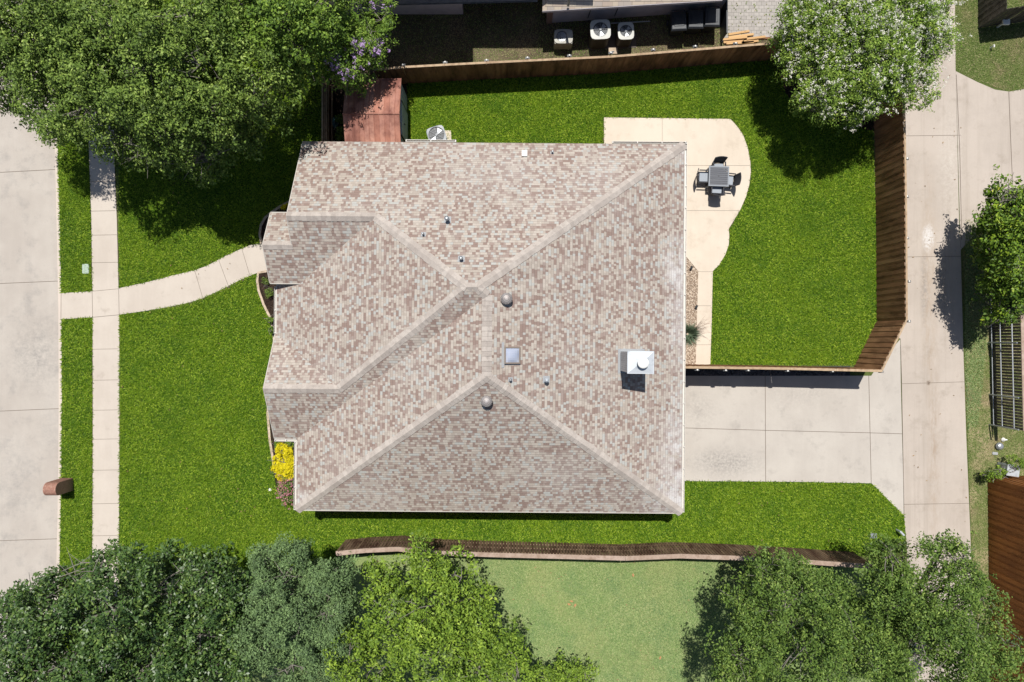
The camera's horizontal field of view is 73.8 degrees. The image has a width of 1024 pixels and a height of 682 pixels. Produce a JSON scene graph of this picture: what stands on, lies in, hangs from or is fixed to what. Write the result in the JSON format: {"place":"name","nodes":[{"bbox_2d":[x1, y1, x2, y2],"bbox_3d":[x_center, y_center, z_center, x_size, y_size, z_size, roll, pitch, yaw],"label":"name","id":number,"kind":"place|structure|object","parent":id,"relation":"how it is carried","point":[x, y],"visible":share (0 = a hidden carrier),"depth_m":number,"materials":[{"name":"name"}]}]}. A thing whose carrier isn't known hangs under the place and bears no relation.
{"place":"outdoors","nodes":[
{"label":"outdoors","id":0,"kind":"place"},
{"bbox_2d":[0,0,58,681],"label":"street","id":1,"kind":"structure","parent":0,"point":[29,392],"depth_m":32.60,"materials":[{"name":"concrete"}]},
{"bbox_2d":[53,17,61,613],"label":"kerb","id":2,"kind":"structure","parent":1,"relation":"on","point":[60,357],"depth_m":32.49,"materials":[{"name":"concrete"}]},
{"bbox_2d":[56,2,94,676],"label":"parkway lawn","id":3,"kind":"structure","parent":0,"point":[71,147],"depth_m":32.50,"materials":[{"name":"green plant"}]},
{"bbox_2d":[43,478,73,494],"bbox_3d":[-21.178,6.814,31.848,0.610,1.305,0.600,0,90,0],"label":"brick mailbox","id":4,"kind":"object","parent":3,"relation":"on","point":[59,486],"visible":1,"depth_m":31.55,"materials":[{"name":"brown brick"}]},
{"bbox_2d":[82,264,88,273],"bbox_3d":[-20.278,-3.435,32.468,0.320,0.065,0.460,0,90,0],"label":"utility cover","id":5,"kind":"object","parent":3,"relation":"on","point":[84,270],"visible":1,"depth_m":32.44,"materials":[{"name":"green"}]},
{"bbox_2d":[88,6,118,671],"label":"sidewalk","id":6,"kind":"structure","parent":0,"point":[105,514],"depth_m":32.48,"materials":[{"name":"concrete"}]},
{"bbox_2d":[329,80,407,141],"bbox_3d":[-6.964,-10.417,32.490,4.119,0.001,4.048,0,90,0],"label":"soil patch","id":7,"kind":"object","parent":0,"point":[338,99],"depth_m":32.49,"materials":[{"name":"brown soil"}]},
{"bbox_2d":[321,74,332,140],"bbox_3d":[-8.491,-10.439,31.563,0.164,1.834,3.075,0,90,0],"label":"wooden fence","id":8,"kind":"object","parent":7,"relation":"on","point":[326,114],"visible":0.76,"depth_m":30.96,"materials":[{"name":"brown wood"}]},
{"bbox_2d":[333,113,344,141],"bbox_3d":[-7.963,-9.894,31.861,0.761,1.379,1.250,0,90,0],"label":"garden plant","id":9,"kind":"object","parent":7,"relation":"on","point":[339,134],"visible":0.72,"depth_m":31.60,"materials":[{"name":"green plant"}]},
{"bbox_2d":[332,117,336,127],"bbox_3d":[-8.279,-10.201,31.900,0.120,0.505,0.506,0,90,0],"label":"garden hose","id":10,"kind":"object","parent":9,"relation":"hanging from","point":[333,121],"visible":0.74,"depth_m":31.70,"materials":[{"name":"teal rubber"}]},
{"bbox_2d":[342,78,407,141],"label":"garden shed","id":11,"kind":"structure","parent":7,"relation":"on","point":[379,113],"depth_m":30.11,"materials":[{"name":"red wood"}]},
{"bbox_2d":[401,101,407,140],"bbox_3d":[-4.960,-9.999,31.520,0.030,1.800,1.500,0,90,0],"label":"door","id":12,"kind":"structure","parent":11,"relation":"in","point":[404,116],"depth_m":31.40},
{"bbox_2d":[120,555,879,681],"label":"neighbour lawn","id":13,"kind":"structure","parent":0,"point":[361,559],"depth_m":32.50,"materials":[{"name":"green plant"}]},
{"bbox_2d":[0,537,265,681],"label":"red oak","id":14,"kind":"object","parent":13,"relation":"on","point":[129,607],"visible":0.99,"depth_m":25.57,"materials":[{"name":"green plant"}]},
{"bbox_2d":[226,531,363,681],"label":"olive tree","id":15,"kind":"object","parent":13,"relation":"on","point":[320,628],"visible":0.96,"depth_m":26.23,"materials":[{"name":"green plant"}]},
{"bbox_2d":[319,529,537,681],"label":"shade tree","id":16,"kind":"object","parent":13,"relation":"on","point":[445,627],"visible":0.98,"depth_m":26.10,"materials":[{"name":"green plant"}]},
{"bbox_2d":[519,650,600,681],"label":"leafy shrub","id":17,"kind":"object","parent":13,"relation":"on","point":[560,675],"visible":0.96,"depth_m":29.94,"materials":[{"name":"green plant"}]},
{"bbox_2d":[427,558,789,679],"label":"leaf litter","id":18,"kind":"object","parent":13,"relation":"on","point":[626,604],"visible":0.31,"depth_m":32.43,"materials":[{"name":"brown plant"}]},
{"bbox_2d":[701,543,883,681],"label":"elm tree","id":19,"kind":"object","parent":13,"relation":"on","point":[775,601],"visible":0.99,"depth_m":26.11,"materials":[{"name":"green plant"}]},
{"bbox_2d":[117,0,906,571],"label":"front lawn","id":20,"kind":"structure","parent":0,"point":[265,418],"depth_m":32.50,"materials":[{"name":"green plant"}]},
{"bbox_2d":[61,244,266,318],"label":"front walk","id":21,"kind":"structure","parent":20,"relation":"on","point":[218,275],"depth_m":32.47,"materials":[{"name":"concrete"}]},
{"bbox_2d":[156,276,251,310],"bbox_3d":[-14.748,-2.118,32.492,5.172,0.016,0.353,-19,90,0],"label":"soil strip","id":22,"kind":"object","parent":20,"relation":"on","point":[206,297],"visible":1,"depth_m":32.48,"materials":[{"name":"brown soil"}]},
{"bbox_2d":[148,34,320,186],"bbox_3d":[-13.191,-11.071,32.490,8.571,0.001,7.500,0,90,0],"label":"tree bed","id":23,"kind":"object","parent":20,"relation":"on","point":[258,129],"visible":0.18,"depth_m":32.49,"materials":[{"name":"brown soil"}]},
{"bbox_2d":[7,0,304,189],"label":"live oak","id":24,"kind":"object","parent":23,"relation":"on","point":[156,44],"visible":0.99,"depth_m":25.13,"materials":[{"name":"green plant"}]},
{"bbox_2d":[189,0,358,100],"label":"shade tree","id":25,"kind":"object","parent":23,"relation":"on","point":[290,19],"visible":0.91,"depth_m":25.73,"materials":[{"name":"green plant"}]},
{"bbox_2d":[256,270,274,463],"bbox_3d":[-11.492,1.379,32.485,0.697,0.070,9.509,-4,90,0],"label":"bed edging","id":26,"kind":"object","parent":20,"relation":"on","point":[273,334],"visible":0.55,"depth_m":32.45,"materials":[{"name":"stone"}]},
{"bbox_2d":[261,203,288,241],"bbox_3d":[-10.571,-5.631,32.491,2.857,0.001,2.190,0,90,0],"label":"flower bed","id":27,"kind":"object","parent":20,"relation":"on","point":[264,225],"visible":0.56,"depth_m":32.49,"materials":[{"name":"brown soil"}]},
{"bbox_2d":[258,200,288,243],"bbox_3d":[-11.480,-5.791,32.485,0.637,0.070,2.499,34,90,0],"label":"bed edging","id":28,"kind":"object","parent":27,"relation":"on","point":[264,219],"visible":0.83,"depth_m":32.45,"materials":[{"name":"stone"}]},
{"bbox_2d":[279,203,287,209],"bbox_3d":[-10.776,-6.348,32.324,0.563,0.654,0.302,-23,90,0],"label":"flower clump","id":29,"kind":"object","parent":27,"relation":"on","point":[284,206],"visible":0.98,"depth_m":32.24,"materials":[{"name":"yellow plant"}]},
{"bbox_2d":[259,272,293,497],"bbox_3d":[-10.381,2.202,32.491,3.428,0.001,11.190,0,90,0],"label":"planting bed","id":30,"kind":"object","parent":20,"relation":"on","point":[269,302],"visible":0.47,"depth_m":32.49,"materials":[{"name":"brown soil"}]},
{"bbox_2d":[261,277,273,298],"bbox_3d":[-11.577,-2.541,32.258,0.532,0.586,1.082,-24,90,0],"label":"bedding plant","id":31,"kind":"object","parent":30,"relation":"on","point":[268,292],"visible":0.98,"depth_m":32.22,"materials":[{"name":"green plant"}]},
{"bbox_2d":[264,314,273,333],"bbox_3d":[-11.369,-0.783,32.197,0.433,0.708,0.936,-14,90,0],"label":"bedding plant","id":32,"kind":"object","parent":30,"relation":"on","point":[270,320],"visible":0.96,"depth_m":32.11,"materials":[{"name":"green plant"}]},
{"bbox_2d":[269,441,293,482],"bbox_3d":[-10.723,5.658,32.012,1.526,1.076,1.982,0,90,0],"label":"yellow shrub","id":33,"kind":"object","parent":30,"relation":"on","point":[282,459],"visible":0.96,"depth_m":31.78,"materials":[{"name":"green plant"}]},
{"bbox_2d":[271,441,293,447],"bbox_3d":[-10.774,4.893,32.183,1.166,0.734,0.471,-9,90,0],"label":"bedding plant","id":34,"kind":"object","parent":30,"relation":"on","point":[290,443],"visible":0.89,"depth_m":32.10,"materials":[{"name":"green plant"}]},
{"bbox_2d":[275,471,293,509],"bbox_3d":[-10.517,6.909,31.982,1.150,1.135,1.846,-12,90,0],"label":"flowering shrub","id":35,"kind":"object","parent":30,"relation":"on","point":[285,490],"visible":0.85,"depth_m":31.76,"materials":[{"name":"pink plant"}]},
{"bbox_2d":[122,109,850,540],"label":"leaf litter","id":36,"kind":"object","parent":20,"relation":"on","point":[252,409],"visible":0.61,"depth_m":32.43,"materials":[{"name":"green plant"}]},
{"bbox_2d":[322,511,667,515],"bbox_3d":[-0.750,7.833,32.490,16.786,0.001,1.024,0,90,0],"label":"mulch strip","id":37,"kind":"object","parent":20,"relation":"on","point":[481,513],"visible":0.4,"depth_m":32.49,"materials":[{"name":"brown soil"}]},
{"bbox_2d":[336,535,872,567],"bbox_3d":[4.147,9.698,31.543,24.117,1.854,0.467,1,90,0],"label":"wooden fence","id":38,"kind":"object","parent":20,"relation":"on","point":[823,557],"visible":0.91,"depth_m":31.20,"materials":[{"name":"brown wood"}]},
{"bbox_2d":[89,0,1023,681],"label":"ground","id":39,"kind":"structure","parent":0,"point":[995,56],"depth_m":32.50,"materials":[{"name":"green plant"}]},
{"bbox_2d":[0,0,118,129],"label":"live oak","id":40,"kind":"object","parent":39,"relation":"on","point":[23,58],"visible":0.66,"depth_m":25.30,"materials":[{"name":"green plant"}]},
{"bbox_2d":[314,0,399,97],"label":"crape myrtle","id":41,"kind":"object","parent":39,"relation":"on","point":[366,47],"visible":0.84,"depth_m":28.20,"materials":[{"name":"green plant"}]},
{"bbox_2d":[262,139,686,515],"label":"brick house","id":42,"kind":"structure","parent":39,"relation":"on","point":[479,327],"depth_m":28.28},
{"bbox_2d":[91,117,903,537],"bbox_3d":[-0.669,-1.964,32.490,38.721,0.020,23.810,0,90,0],"label":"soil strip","id":43,"kind":"object","parent":39,"relation":"on","point":[119,275],"visible":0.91,"depth_m":32.48,"materials":[{"name":"brown soil"}]},
{"bbox_2d":[685,257,697,364],"bbox_3d":[8.190,-1.429,32.491,1.333,0.001,5.167,0,90,0],"label":"gravel bed","id":44,"kind":"object","parent":39,"relation":"on","point":[689,288],"visible":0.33,"depth_m":32.49,"materials":[{"name":"beige gravel"}]},
{"bbox_2d":[686,321,701,346],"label":"ornamental grass","id":45,"kind":"object","parent":44,"relation":"on","point":[691,330],"depth_m":32.25,"materials":[{"name":"green plant"}]},
{"bbox_2d":[695,316,711,333],"bbox_3d":[8.991,-0.743,32.055,0.659,0.901,0.912,0,90,0],"label":"bare twig plant","id":46,"kind":"object","parent":44,"relation":"on","point":[701,326],"visible":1,"depth_m":32.10,"materials":[{"name":"brown plant"}]},
{"bbox_2d":[685,366,849,375],"bbox_3d":[11.809,1.429,32.491,8.571,0.001,0.452,0,90,0],"label":"rock bed","id":47,"kind":"object","parent":39,"relation":"on","point":[689,372],"visible":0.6,"depth_m":32.49,"materials":[{"name":"grey"}]},
{"bbox_2d":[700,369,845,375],"bbox_3d":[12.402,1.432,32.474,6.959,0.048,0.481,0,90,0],"label":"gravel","id":48,"kind":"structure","parent":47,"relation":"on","point":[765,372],"depth_m":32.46,"materials":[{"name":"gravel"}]},
{"bbox_2d":[685,364,882,372],"bbox_3d":[11.972,1.260,31.274,8.895,2.453,0.228,1,90,0],"label":"wooden fence","id":49,"kind":"object","parent":39,"relation":"on","point":[695,367],"visible":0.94,"depth_m":30.05,"materials":[{"name":"brown wood"}]},
{"bbox_2d":[765,0,971,135],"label":"crape myrtle","id":50,"kind":"object","parent":39,"relation":"on","point":[884,52],"visible":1,"depth_m":27.73,"materials":[{"name":"green plant"}]},
{"bbox_2d":[854,84,910,369],"bbox_3d":[17.295,-6.190,31.274,1.263,2.453,15.038,3,90,0],"label":"wooden fence","id":51,"kind":"object","parent":39,"relation":"on","point":[893,281],"visible":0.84,"depth_m":31.10,"materials":[{"name":"brown wood"}]},
{"bbox_2d":[827,528,1023,681],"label":"elm tree","id":52,"kind":"object","parent":39,"relation":"on","point":[904,607],"visible":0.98,"depth_m":25.84,"materials":[{"name":"green plant"}]},
{"bbox_2d":[978,0,1023,27],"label":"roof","id":53,"kind":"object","parent":39,"relation":"on","point":[992,13],"visible":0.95,"depth_m":31.69,"materials":[{"name":"grey wood"}]},
{"bbox_2d":[996,19,1009,27],"bbox_3d":[23.090,-14.945,32.175,0.330,0.650,0.330,0,90,0],"label":"post light","id":54,"kind":"object","parent":39,"relation":"on","point":[1005,22],"visible":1,"depth_m":31.85,"materials":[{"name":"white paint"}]},
{"bbox_2d":[350,0,768,77],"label":"neighbour yard","id":55,"kind":"structure","parent":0,"point":[417,30],"depth_m":32.49,"materials":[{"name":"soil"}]},
{"bbox_2d":[324,0,725,23],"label":"neighbour house","id":56,"kind":"structure","parent":55,"relation":"on","point":[566,10],"depth_m":31.63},
{"bbox_2d":[554,29,572,48],"bbox_3d":[2.396,-14.177,32.078,0.860,0.725,0.660,0,90,0],"label":"air conditioner","id":57,"kind":"object","parent":55,"relation":"on","point":[563,38],"visible":1,"depth_m":31.77,"materials":[{"name":"beige paint"}]},
{"bbox_2d":[588,32,635,49],"bbox_3d":[4.762,-14.274,32.490,2.317,0.060,0.714,-2,90,0],"label":"equipment pad","id":58,"kind":"object","parent":55,"relation":"on","point":[611,43],"visible":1,"depth_m":32.46,"materials":[{"name":"grey concrete"}]},
{"bbox_2d":[588,19,610,48],"bbox_3d":[4.065,-14.320,31.878,0.930,1.125,0.900,-3,90,0],"label":"air conditioner","id":59,"kind":"object","parent":58,"relation":"on","point":[599,33],"visible":1,"depth_m":31.39,"materials":[{"name":"grey metal"}]},
{"bbox_2d":[615,22,633,46],"bbox_3d":[5.270,-14.342,31.977,0.740,0.925,0.800,-2,90,0],"label":"air conditioner","id":60,"kind":"object","parent":58,"relation":"on","point":[624,35],"visible":1,"depth_m":31.59,"materials":[{"name":"grey metal"}]},
{"bbox_2d":[609,48,617,53],"bbox_3d":[4.809,-13.798,32.465,0.420,0.091,0.280,0,90,0],"label":"drain box","id":61,"kind":"object","parent":55,"relation":"on","point":[614,50],"visible":0.82,"depth_m":32.43,"materials":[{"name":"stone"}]},
{"bbox_2d":[666,10,686,35],"bbox_3d":[7.683,-14.783,31.933,0.726,1.133,0.976,-3,90,0],"label":"rubbish bin","id":62,"kind":"object","parent":55,"relation":"on","point":[677,23],"visible":1,"depth_m":31.39,"materials":[{"name":"black plastic"}]},
{"bbox_2d":[685,8,703,33],"bbox_3d":[8.469,-14.875,31.933,0.726,1.133,0.976,0,90,0],"label":"rubbish bin","id":63,"kind":"object","parent":55,"relation":"on","point":[695,21],"visible":0.89,"depth_m":31.39,"materials":[{"name":"black plastic"}]},
{"bbox_2d":[701,6,719,31],"bbox_3d":[9.231,-14.967,31.933,0.726,1.133,0.976,1,90,0],"label":"rubbish bin","id":64,"kind":"object","parent":55,"relation":"on","point":[711,19],"visible":0.88,"depth_m":31.39,"materials":[{"name":"black plastic"}]},
{"bbox_2d":[720,0,727,41],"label":"screen","id":65,"kind":"object","parent":55,"relation":"on","point":[724,21],"visible":1,"depth_m":31.86,"materials":[{"name":"black plastic"}]},
{"bbox_2d":[406,60,877,366],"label":"lawn","id":66,"kind":"structure","parent":0,"point":[763,188],"depth_m":32.50,"materials":[{"name":"green plant"}]},
{"bbox_2d":[445,130,450,139],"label":"ground slab","id":67,"kind":"structure","parent":66,"relation":"on","point":[448,133],"depth_m":32.45,"materials":[{"name":"concrete"}]},
{"bbox_2d":[427,125,446,139],"bbox_3d":[-3.501,-9.565,32.028,0.840,0.825,0.800,-17,90,0],"label":"air conditioner","id":68,"kind":"object","parent":67,"relation":"on","point":[437,132],"visible":0.77,"depth_m":31.68,"materials":[{"name":"paint"}]},
{"bbox_2d":[374,41,809,83],"bbox_3d":[3.823,-12.871,31.573,20.109,1.854,0.390,-4,90,0],"label":"wooden fence","id":69,"kind":"object","parent":66,"relation":"on","point":[735,52],"visible":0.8,"depth_m":31.37,"materials":[{"name":"brown wood"}]},
{"bbox_2d":[764,33,873,131],"bbox_3d":[14.631,-12.393,32.490,5.405,0.001,4.857,0,90,0],"label":"soil bed","id":70,"kind":"object","parent":66,"relation":"on","point":[868,126],"visible":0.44,"depth_m":32.49,"materials":[{"name":"brown soil"}]},
{"bbox_2d":[604,117,750,363],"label":"patio","id":71,"kind":"structure","parent":0,"point":[710,219],"depth_m":32.45,"materials":[{"name":"concrete"}]},
{"bbox_2d":[696,168,708,184],"bbox_3d":[8.907,-7.694,31.980,0.700,0.949,0.600,2,90,0],"label":"patio chair","id":72,"kind":"object","parent":71,"relation":"on","point":[702,177],"visible":1,"depth_m":32.00,"materials":[{"name":"wicker"}]},
{"bbox_2d":[705,166,728,188],"bbox_3d":[9.627,-7.671,32.103,0.940,0.703,0.940,2,90,0],"label":"patio table","id":73,"kind":"object","parent":71,"relation":"on","point":[717,174],"visible":0.98,"depth_m":31.76,"materials":[{"name":"grey metal"}]},
{"bbox_2d":[708,186,725,195],"bbox_3d":[9.591,-7.051,31.980,0.600,0.949,0.700,3,90,0],"label":"patio chair","id":74,"kind":"object","parent":71,"relation":"on","point":[714,190],"visible":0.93,"depth_m":32.00,"materials":[{"name":"wicker"}]},
{"bbox_2d":[710,156,727,165],"bbox_3d":[9.685,-8.192,31.980,0.600,0.949,0.700,-1,90,0],"label":"patio chair","id":75,"kind":"object","parent":71,"relation":"on","point":[719,160],"visible":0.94,"depth_m":31.88,"materials":[{"name":"metal"}]},
{"bbox_2d":[725,172,740,187],"bbox_3d":[10.247,-7.531,31.980,0.700,0.949,0.600,6,90,0],"label":"patio chair","id":76,"kind":"object","parent":71,"relation":"on","point":[737,179],"visible":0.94,"depth_m":31.96,"materials":[{"name":"wicker"}]},
{"bbox_2d":[722,0,797,41],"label":"paver patio","id":77,"kind":"structure","parent":0,"point":[761,7],"depth_m":32.49,"materials":[{"name":"grey stone"}]},
{"bbox_2d":[728,30,749,35],"bbox_3d":[10.796,-14.661,32.460,1.000,0.040,0.100,-9,90,0],"label":"lumber board","id":78,"kind":"object","parent":77,"relation":"on","point":[740,32],"visible":1,"depth_m":32.44,"materials":[{"name":"brown wood"}]},
{"bbox_2d":[728,33,753,37],"bbox_3d":[10.876,-14.498,32.415,1.200,0.040,0.100,-7,90,0],"label":"lumber board","id":79,"kind":"object","parent":77,"relation":"on","point":[750,34],"visible":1,"depth_m":32.40,"materials":[{"name":"brown wood"}]},
{"bbox_2d":[723,36,746,40],"bbox_3d":[10.577,-14.359,32.370,1.150,0.040,0.100,-6,90,0],"label":"lumber board","id":80,"kind":"object","parent":79,"relation":"on","point":[734,38],"visible":1,"depth_m":32.35,"materials":[{"name":"brown wood"}]},
{"bbox_2d":[725,1,772,40],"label":"weeds","id":81,"kind":"object","parent":77,"relation":"on","point":[751,16],"visible":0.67,"depth_m":32.47,"materials":[{"name":"green plant"}]},
{"bbox_2d":[685,340,903,513],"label":"driveway","id":82,"kind":"structure","parent":0,"point":[839,429],"depth_m":32.48,"materials":[{"name":"concrete"}]},
{"bbox_2d":[899,0,973,681],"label":"alley road","id":83,"kind":"structure","parent":0,"point":[932,381],"depth_m":32.49,"materials":[{"name":"concrete"}]},
{"bbox_2d":[955,0,1023,91],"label":"grass","id":84,"kind":"structure","parent":0,"point":[979,54],"depth_m":32.48,"materials":[{"name":"green plant"}]},
{"bbox_2d":[956,72,1023,248],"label":"side driveway","id":85,"kind":"structure","parent":0,"point":[990,127],"depth_m":32.48,"materials":[{"name":"concrete"}]},
{"bbox_2d":[963,206,1023,624],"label":"verge","id":86,"kind":"structure","parent":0,"point":[985,451],"depth_m":32.50,"materials":[{"name":"green plant"}]},
{"bbox_2d":[964,226,989,428],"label":"grass","id":87,"kind":"structure","parent":86,"relation":"on","point":[967,369],"depth_m":32.47,"materials":[{"name":"green plant"}]},
{"bbox_2d":[970,164,1023,327],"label":"pear tree","id":88,"kind":"object","parent":86,"relation":"on","point":[1000,243],"visible":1,"depth_m":28.91,"materials":[{"name":"green plant"}]},
{"bbox_2d":[995,442,1003,449],"bbox_3d":[23.131,4.989,32.375,0.360,0.250,0.360,0,90,0],"label":"garden globe","id":89,"kind":"object","parent":86,"relation":"on","point":[999,446],"visible":1,"depth_m":32.28,"materials":[{"name":"grey metal"}]},
{"bbox_2d":[979,454,1023,482],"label":"climbing shrub","id":90,"kind":"object","parent":86,"relation":"on","point":[998,472],"visible":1,"depth_m":31.52,"materials":[{"name":"green plant"}]},
{"bbox_2d":[987,205,1023,430],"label":"metal fence","id":91,"kind":"object","parent":86,"relation":"on","point":[997,355],"visible":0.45,"depth_m":31.38,"materials":[{"name":"grey metal"}]},
{"bbox_2d":[988,476,1023,681],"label":"wooden fence","id":92,"kind":"object","parent":86,"relation":"on","point":[1006,528],"visible":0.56,"depth_m":31.20,"materials":[{"name":"orange wood"}]},
{"bbox_2d":[996,462,1019,476],"bbox_3d":[23.302,6.029,32.120,0.645,0.760,0.540,9,90,0],"label":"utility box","id":93,"kind":"object","parent":86,"relation":"on","point":[1010,472],"visible":0.67,"depth_m":31.74,"materials":[{"name":"grey metal"}]},
{"bbox_3d":[10.915,-14.328,32.460,1.200,0.040,0.100,-8,90,0],"label":"lumber board","id":94,"kind":"object","parent":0,"visible":0},
{"bbox_2d":[723,40,742,43],"bbox_3d":[10.496,-14.213,32.415,0.900,0.040,0.100,-3,90,0],"label":"lumber board","id":95,"kind":"object","parent":94,"relation":"on","point":[732,41],"visible":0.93,"depth_m":32.40,"materials":[{"name":"brown wood"}]},
{"bbox_2d":[726,41,753,44],"bbox_3d":[10.814,-14.146,32.370,1.300,0.040,0.100,-3,90,0],"label":"lumber board","id":96,"kind":"object","parent":95,"relation":"on","point":[729,43],"visible":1,"depth_m":32.35,"materials":[{"name":"brown wood"}]},
{"bbox_2d":[742,40,758,42],"bbox_3d":[11.288,-14.193,32.370,0.800,0.040,0.100,-7,90,0],"label":"lumber board","id":97,"kind":"object","parent":96,"relation":"on","point":[750,41],"visible":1,"depth_m":32.35,"materials":[{"name":"brown wood"}]},
{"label":"lumber board","id":98,"kind":"object","parent":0,"visible":0},
{"bbox_2d":[746,35,765,39],"bbox_3d":[11.589,-14.403,32.415,0.900,0.040,0.100,-7,90,0],"label":"lumber board","id":99,"kind":"object","parent":98,"relation":"on","point":[756,37],"visible":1,"depth_m":32.40,"materials":[{"name":"brown wood"}]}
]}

